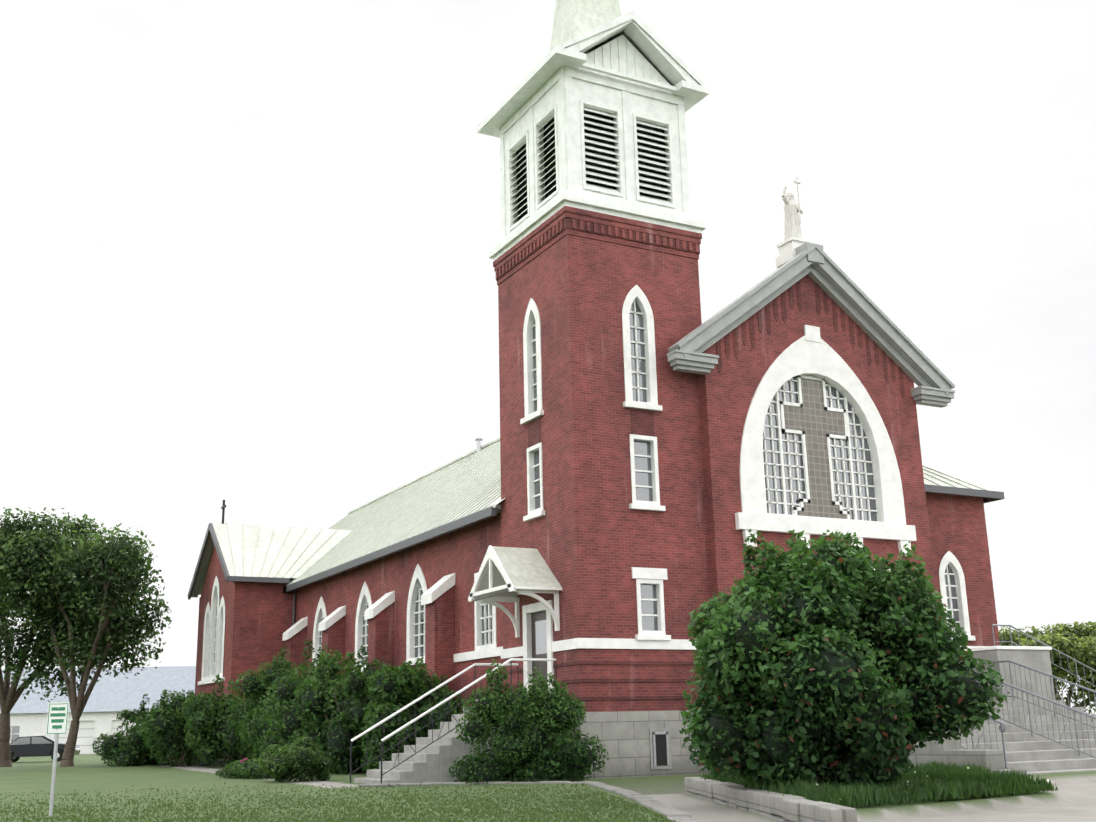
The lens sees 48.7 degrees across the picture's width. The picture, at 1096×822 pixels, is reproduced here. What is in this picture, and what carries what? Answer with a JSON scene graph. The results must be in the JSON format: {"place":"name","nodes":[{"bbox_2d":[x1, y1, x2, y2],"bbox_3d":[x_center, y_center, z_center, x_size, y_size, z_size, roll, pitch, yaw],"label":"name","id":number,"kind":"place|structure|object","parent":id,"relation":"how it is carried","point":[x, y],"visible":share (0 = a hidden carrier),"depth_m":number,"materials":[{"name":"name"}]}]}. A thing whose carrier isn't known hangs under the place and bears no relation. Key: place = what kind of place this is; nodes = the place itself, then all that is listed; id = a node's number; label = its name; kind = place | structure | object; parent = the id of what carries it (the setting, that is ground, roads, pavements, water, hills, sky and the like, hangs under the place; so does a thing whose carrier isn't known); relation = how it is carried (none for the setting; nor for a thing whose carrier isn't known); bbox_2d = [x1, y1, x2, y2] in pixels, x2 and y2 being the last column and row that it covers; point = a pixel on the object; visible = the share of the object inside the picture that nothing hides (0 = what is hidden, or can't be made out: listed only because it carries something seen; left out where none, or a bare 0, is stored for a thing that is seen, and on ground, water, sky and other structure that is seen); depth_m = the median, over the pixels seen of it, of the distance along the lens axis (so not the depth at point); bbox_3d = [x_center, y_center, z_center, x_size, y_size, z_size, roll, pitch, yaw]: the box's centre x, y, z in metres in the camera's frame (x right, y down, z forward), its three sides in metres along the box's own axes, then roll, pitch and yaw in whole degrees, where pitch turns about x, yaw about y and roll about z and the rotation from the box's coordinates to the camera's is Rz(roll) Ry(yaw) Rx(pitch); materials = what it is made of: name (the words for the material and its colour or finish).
{"place":"outdoors","nodes":[
{"label":"outdoors","id":0,"kind":"place"},
{"bbox_2d":[0,781,674,821],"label":"lawn","id":1,"kind":"structure","parent":0,"point":[581,817],"depth_m":18.58,"materials":[{"name":"green plant"}]},
{"bbox_2d":[0,754,1095,821],"bbox_3d":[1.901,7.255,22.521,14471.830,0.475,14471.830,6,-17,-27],"label":"ground","id":2,"kind":"structure","parent":0,"point":[1072,798],"depth_m":23.03,"materials":[{"name":"green plant"}]},
{"bbox_2d":[10,736,80,761],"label":"car","id":3,"kind":"object","parent":2,"relation":"on","point":[31,746],"visible":0.6,"depth_m":67.54,"materials":[{"name":"black paint"}]},
{"bbox_2d":[46,701,68,816],"bbox_3d":[-7.557,5.431,18.544,0.300,1.920,0.072,2,-15,-11],"label":"parking sign","id":4,"kind":"object","parent":2,"relation":"on","point":[57,720],"visible":1,"depth_m":18.67,"materials":[{"name":"grey metal"}]},
{"bbox_2d":[0,507,137,766],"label":"tree","id":5,"kind":"object","parent":2,"relation":"on","point":[8,526],"depth_m":56.33,"materials":[{"name":"green plant"}]},
{"bbox_2d":[0,523,171,766],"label":"tree","id":6,"kind":"object","parent":2,"relation":"on","point":[88,586],"depth_m":54.19,"materials":[{"name":"green plant"}]},
{"bbox_2d":[0,666,195,753],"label":"building","id":7,"kind":"structure","parent":2,"relation":"on","point":[110,697],"depth_m":103.03,"materials":[{"name":"white paint"}]},
{"bbox_2d":[92,691,188,766],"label":"bush","id":8,"kind":"object","parent":2,"relation":"on","point":[138,719],"depth_m":52.18,"materials":[{"name":"green plant"}]},
{"bbox_2d":[138,689,222,766],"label":"bush","id":9,"kind":"object","parent":2,"relation":"on","point":[152,738],"depth_m":48.77,"materials":[{"name":"green plant"}]},
{"bbox_2d":[181,674,261,767],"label":"bush","id":10,"kind":"object","parent":2,"relation":"on","point":[214,719],"depth_m":45.78,"materials":[{"name":"green plant"}]},
{"bbox_2d":[215,758,272,778],"bbox_3d":[-8.278,9.930,33.616,1.561,0.590,4.035,6,-17,-27],"label":"bush","id":11,"kind":"object","parent":2,"relation":"on","point":[236,767],"depth_m":32.95,"materials":[{"name":"green plant"}]},
{"bbox_2d":[240,758,267,778],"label":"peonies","id":12,"kind":"object","parent":2,"relation":"on","point":[244,768],"visible":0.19,"depth_m":32.51,"materials":[{"name":"pink"}]},
{"bbox_2d":[228,653,316,758],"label":"bush","id":13,"kind":"object","parent":2,"relation":"on","point":[248,715],"depth_m":42.96,"materials":[{"name":"green plant"}]},
{"bbox_2d":[258,735,332,781],"bbox_3d":[-6.376,8.826,30.627,1.796,1.218,1.925,6,-17,-27],"label":"shrub","id":14,"kind":"object","parent":2,"relation":"on","point":[288,759],"depth_m":30.30,"materials":[{"name":"green plant"}]},
{"bbox_2d":[249,638,358,759],"bbox_3d":[-7.534,9.817,39.811,3.985,4.684,5.596,6,-17,-27],"label":"bush","id":15,"kind":"object","parent":2,"relation":"on","point":[294,678],"depth_m":39.02,"materials":[{"name":"green plant"}]},
{"bbox_2d":[284,645,396,773],"bbox_3d":[-5.770,9.345,37.199,4.364,4.202,4.908,6,-17,-27],"label":"bush","id":16,"kind":"object","parent":2,"relation":"on","point":[343,692],"depth_m":36.24,"materials":[{"name":"green plant"}]},
{"bbox_2d":[359,656,463,771],"bbox_3d":[-3.990,8.847,34.444,3.028,3.491,4.409,6,-17,-27],"label":"bush","id":17,"kind":"object","parent":2,"relation":"on","point":[391,704],"depth_m":33.71,"materials":[{"name":"green plant"}]},
{"bbox_2d":[354,699,561,783],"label":"side stairs","id":18,"kind":"structure","parent":2,"relation":"on","point":[432,762],"depth_m":28.19,"materials":[{"name":"concrete"}]},
{"bbox_2d":[350,658,556,783],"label":"side stair rails","id":19,"kind":"object","parent":18,"relation":"on","point":[506,663],"visible":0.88,"depth_m":29.41,"materials":[{"name":"white metal"}]},
{"bbox_2d":[449,659,608,784],"bbox_3d":[-0.540,7.156,27.312,3.379,3.116,3.251,6,-17,-27],"label":"shrub","id":20,"kind":"object","parent":2,"relation":"on","point":[503,712],"depth_m":26.69,"materials":[{"name":"green plant"}]},
{"bbox_2d":[188,242,1004,768],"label":"nave","id":21,"kind":"structure","parent":2,"relation":"on","point":[810,364],"depth_m":35.93,"materials":[{"name":"brick"}]},
{"bbox_2d":[776,177,811,267],"bbox_3d":[7.309,-5.662,36.318,0.818,2.750,0.800,6,-17,-27],"label":"statue","id":22,"kind":"object","parent":21,"relation":"on","point":[790,243],"visible":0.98,"depth_m":36.11,"materials":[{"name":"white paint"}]},
{"bbox_2d":[477,0,718,779],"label":"tower","id":23,"kind":"structure","parent":2,"relation":"on","point":[594,253],"depth_m":32.31,"materials":[{"name":"brick"}]},
{"bbox_2d":[468,545,561,637],"bbox_3d":[-0.880,4.612,31.235,1.390,2.238,2.640,6,-17,-27],"label":"canopy","id":24,"kind":"object","parent":23,"relation":"attached to","point":[507,574],"visible":1,"depth_m":30.98,"materials":[{"name":"wood"}]},
{"bbox_2d":[358,777,856,821],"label":"edging stones","id":25,"kind":"object","parent":2,"relation":"on","point":[786,807],"visible":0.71,"depth_m":17.73,"materials":[{"name":"grey concrete"}]},
{"bbox_2d":[679,529,1008,788],"bbox_3d":[4.452,4.039,19.649,4.922,4.287,5.104,6,-17,-27],"label":"bush","id":26,"kind":"object","parent":2,"relation":"on","point":[773,581],"depth_m":18.38,"materials":[{"name":"green plant"}]},
{"bbox_2d":[699,760,1050,807],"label":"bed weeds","id":27,"kind":"object","parent":2,"relation":"on","point":[920,783],"visible":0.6,"depth_m":17.93,"materials":[{"name":"green plant"}]},
{"bbox_2d":[931,772,1057,800],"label":"tall grass","id":28,"kind":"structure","parent":2,"relation":"on","point":[1009,792],"depth_m":18.25,"materials":[{"name":"green plant"}]},
{"bbox_2d":[906,646,1095,775],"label":"front stairs","id":29,"kind":"structure","parent":2,"relation":"on","point":[1027,752],"depth_m":27.96,"materials":[{"name":"concrete"}]},
{"bbox_2d":[959,624,1095,768],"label":"stair rails","id":30,"kind":"object","parent":29,"relation":"on","point":[1001,729],"visible":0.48,"depth_m":28.64,"materials":[{"name":"grey metal"}]},
{"bbox_2d":[998,626,1068,681],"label":"hedge","id":31,"kind":"object","parent":2,"relation":"on","point":[1006,634],"depth_m":76.23,"materials":[{"name":"green plant"}]},
{"bbox_2d":[1016,632,1095,713],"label":"hedge","id":32,"kind":"object","parent":2,"relation":"on","point":[1087,657],"depth_m":68.74,"materials":[{"name":"green plant"}]},
{"bbox_2d":[1036,621,1095,713],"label":"hedge","id":33,"kind":"object","parent":2,"relation":"on","point":[1078,631],"depth_m":80.13,"materials":[{"name":"green plant"}]},
{"bbox_2d":[0,0,1095,713],"label":"sky","id":34,"kind":"structure","parent":0,"point":[246,246],"materials":[{"name":"white"}]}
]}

